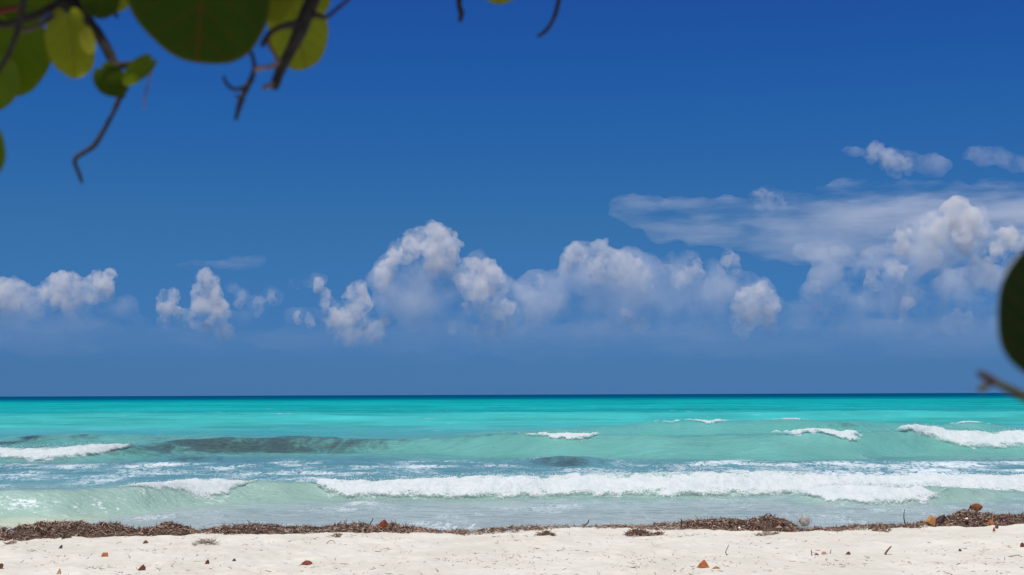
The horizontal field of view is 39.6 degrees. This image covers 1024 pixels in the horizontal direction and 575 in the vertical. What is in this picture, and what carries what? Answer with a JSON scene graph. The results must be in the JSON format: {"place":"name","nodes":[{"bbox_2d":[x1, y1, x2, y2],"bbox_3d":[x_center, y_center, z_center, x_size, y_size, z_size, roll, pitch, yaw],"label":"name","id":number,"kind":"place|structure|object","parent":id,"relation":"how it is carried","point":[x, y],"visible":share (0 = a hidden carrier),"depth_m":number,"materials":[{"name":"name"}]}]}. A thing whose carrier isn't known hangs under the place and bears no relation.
{"place":"outdoors","nodes":[
{"label":"outdoors","id":0,"kind":"place"},
{"bbox_2d":[0,393,1023,532],"bbox_3d":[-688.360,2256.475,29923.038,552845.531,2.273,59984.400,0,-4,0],"label":"sea","id":1,"kind":"structure","parent":0,"point":[290,449],"depth_m":38.47,"materials":[{"name":"liquid"}]},
{"bbox_2d":[0,441,137,461],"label":"breaking wave","id":2,"kind":"object","parent":1,"relation":"on","point":[39,453],"visible":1,"depth_m":37.83,"materials":[{"name":"white liquid"}]},
{"bbox_2d":[119,477,256,499],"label":"breaking wave","id":3,"kind":"object","parent":1,"relation":"on","point":[202,487],"visible":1,"depth_m":22.45,"materials":[{"name":"white liquid"}]},
{"bbox_2d":[518,430,610,439],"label":"breaking wave","id":4,"kind":"object","parent":1,"relation":"on","point":[567,435],"visible":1,"depth_m":39.80,"materials":[{"name":"white liquid"}]},
{"bbox_2d":[307,466,1023,500],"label":"breaking wave","id":5,"kind":"object","parent":1,"relation":"on","point":[722,482],"visible":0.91,"depth_m":23.93,"materials":[{"name":"white liquid"}]},
{"bbox_2d":[686,418,724,423],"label":"breaking wave","id":6,"kind":"object","parent":1,"relation":"on","point":[718,420],"visible":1,"depth_m":61.53,"materials":[{"name":"white liquid"}]},
{"bbox_2d":[772,427,861,440],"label":"breaking wave","id":7,"kind":"object","parent":1,"relation":"on","point":[849,434],"visible":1,"depth_m":38.79,"materials":[{"name":"white liquid"}]},
{"bbox_2d":[790,481,944,505],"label":"breaking wave","id":8,"kind":"object","parent":1,"relation":"on","point":[862,493],"visible":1,"depth_m":22.14,"materials":[{"name":"white liquid"}]},
{"bbox_2d":[886,424,1023,453],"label":"breaking wave","id":9,"kind":"object","parent":1,"relation":"on","point":[978,437],"visible":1,"depth_m":40.56,"materials":[{"name":"white liquid"}]},
{"bbox_2d":[0,524,1023,574],"bbox_3d":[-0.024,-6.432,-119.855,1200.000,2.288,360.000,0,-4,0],"label":"beach","id":10,"kind":"structure","parent":0,"point":[358,554],"depth_m":13.28,"materials":[{"name":"white sand"}]},
{"bbox_2d":[4,539,15,544],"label":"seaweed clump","id":11,"kind":"object","parent":10,"relation":"on","point":[11,542],"visible":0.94,"depth_m":14.56,"materials":[{"name":"plant"}]},
{"bbox_2d":[61,533,70,538],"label":"seaweed clump","id":12,"kind":"object","parent":10,"relation":"on","point":[66,535],"visible":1,"depth_m":15.08,"materials":[{"name":"plant"}]},
{"bbox_2d":[138,565,145,570],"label":"fallen leaf","id":13,"kind":"object","parent":10,"relation":"on","point":[142,567],"visible":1,"depth_m":12.14,"materials":[{"name":"brown plant"}]},
{"bbox_2d":[192,536,220,545],"bbox_3d":[-3.046,2.526,14.124,0.318,0.142,0.324,4,-6,-44],"label":"seaweed clump","id":14,"kind":"object","parent":10,"relation":"on","point":[203,541],"visible":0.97,"depth_m":14.12,"materials":[{"name":"plant"}]},
{"bbox_2d":[0,0,560,183],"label":"sea grape tree","id":15,"kind":"object","parent":10,"relation":"on","point":[295,37],"visible":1,"depth_m":1.59,"materials":[{"name":"green plant"}]},
{"bbox_2d":[302,560,312,564],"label":"fallen leaf","id":16,"kind":"object","parent":10,"relation":"on","point":[306,562],"visible":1,"depth_m":12.42,"materials":[{"name":"plant"}]},
{"bbox_2d":[330,531,342,536],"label":"seaweed clump","id":17,"kind":"object","parent":10,"relation":"on","point":[339,535],"visible":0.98,"depth_m":15.22,"materials":[{"name":"brown plant"}]},
{"bbox_2d":[0,507,1023,540],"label":"seaweed","id":18,"kind":"object","parent":10,"relation":"on","point":[55,529],"visible":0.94,"depth_m":15.91,"materials":[{"name":"brown plant"}]},
{"bbox_2d":[376,520,387,526],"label":"fallen leaf","id":19,"kind":"object","parent":18,"relation":"on","point":[383,523],"visible":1,"depth_m":15.94,"materials":[{"name":"plant"}]},
{"bbox_2d":[925,515,935,525],"bbox_3d":[4.823,2.675,16.336,0.128,0.106,0.050,28,-4,2],"label":"fallen leaf","id":20,"kind":"object","parent":18,"relation":"on","point":[931,519],"visible":1,"depth_m":16.33,"materials":[{"name":"orange plant"}]},
{"bbox_2d":[936,515,944,523],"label":"fallen leaf","id":21,"kind":"object","parent":18,"relation":"on","point":[940,519],"visible":1,"depth_m":16.36,"materials":[{"name":"brown plant"}]},
{"bbox_2d":[970,503,982,509],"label":"fallen leaf","id":22,"kind":"object","parent":18,"relation":"on","point":[976,506],"visible":1,"depth_m":16.54,"materials":[{"name":"orange plant"}]},
{"bbox_2d":[1,531,1022,574],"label":"beach debris","id":23,"kind":"object","parent":10,"relation":"on","point":[826,559],"visible":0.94,"depth_m":12.92,"materials":[{"name":"brown plant"}]},
{"bbox_2d":[535,529,556,535],"bbox_3d":[0.362,2.634,15.224,0.260,0.107,0.210,0,-4,0],"label":"seaweed clump","id":24,"kind":"object","parent":10,"relation":"on","point":[546,532],"visible":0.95,"depth_m":15.20,"materials":[{"name":"brown plant"}]},
{"bbox_2d":[624,526,653,536],"bbox_3d":[1.345,2.613,15.148,0.348,0.170,0.268,0,-4,0],"label":"seaweed clump","id":25,"kind":"object","parent":10,"relation":"on","point":[638,531],"visible":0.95,"depth_m":15.11,"materials":[{"name":"brown plant"}]},
{"bbox_2d":[651,528,664,535],"bbox_3d":[1.552,2.633,15.308,0.187,0.126,0.183,4,-6,-42],"label":"seaweed clump","id":26,"kind":"object","parent":10,"relation":"on","point":[657,533],"visible":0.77,"depth_m":15.28,"materials":[{"name":"plant"}]},
{"bbox_2d":[697,560,708,567],"bbox_3d":[1.635,2.371,12.193,0.122,0.075,0.037,0,-4,0],"label":"fallen leaf","id":27,"kind":"object","parent":10,"relation":"on","point":[703,564],"visible":1,"depth_m":12.18,"materials":[{"name":"orange plant"}]},
{"bbox_2d":[754,530,779,535],"bbox_3d":[2.727,2.627,15.172,0.290,0.113,0.226,0,-4,0],"label":"seaweed clump","id":28,"kind":"object","parent":10,"relation":"on","point":[766,533],"visible":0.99,"depth_m":15.15,"materials":[{"name":"brown plant"}]},
{"bbox_2d":[799,514,809,526],"bbox_3d":[3.248,2.607,15.802,0.177,0.200,0.192,0,-4,0],"label":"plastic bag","id":29,"kind":"object","parent":10,"relation":"on","point":[804,521],"visible":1,"depth_m":15.77,"materials":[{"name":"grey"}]},
{"bbox_2d":[811,525,823,529],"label":"seaweed clump","id":30,"kind":"object","parent":10,"relation":"on","point":[816,528],"visible":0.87,"depth_m":15.97,"materials":[{"name":"brown plant"}]},
{"bbox_2d":[870,524,891,531],"bbox_3d":[4.071,2.658,15.674,0.241,0.097,0.188,0,-4,0],"label":"seaweed clump","id":31,"kind":"object","parent":10,"relation":"on","point":[880,528],"visible":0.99,"depth_m":15.65,"materials":[{"name":"brown plant"}]},
{"bbox_2d":[976,250,1023,401],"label":"sea grape shrub","id":32,"kind":"object","parent":10,"relation":"on","point":[1011,315],"visible":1,"depth_m":0.94,"materials":[{"name":"green plant"}]},
{"bbox_2d":[0,0,1023,396],"label":"sky","id":33,"kind":"structure","parent":0,"point":[626,196],"materials":[{"name":"blue"}]}
]}

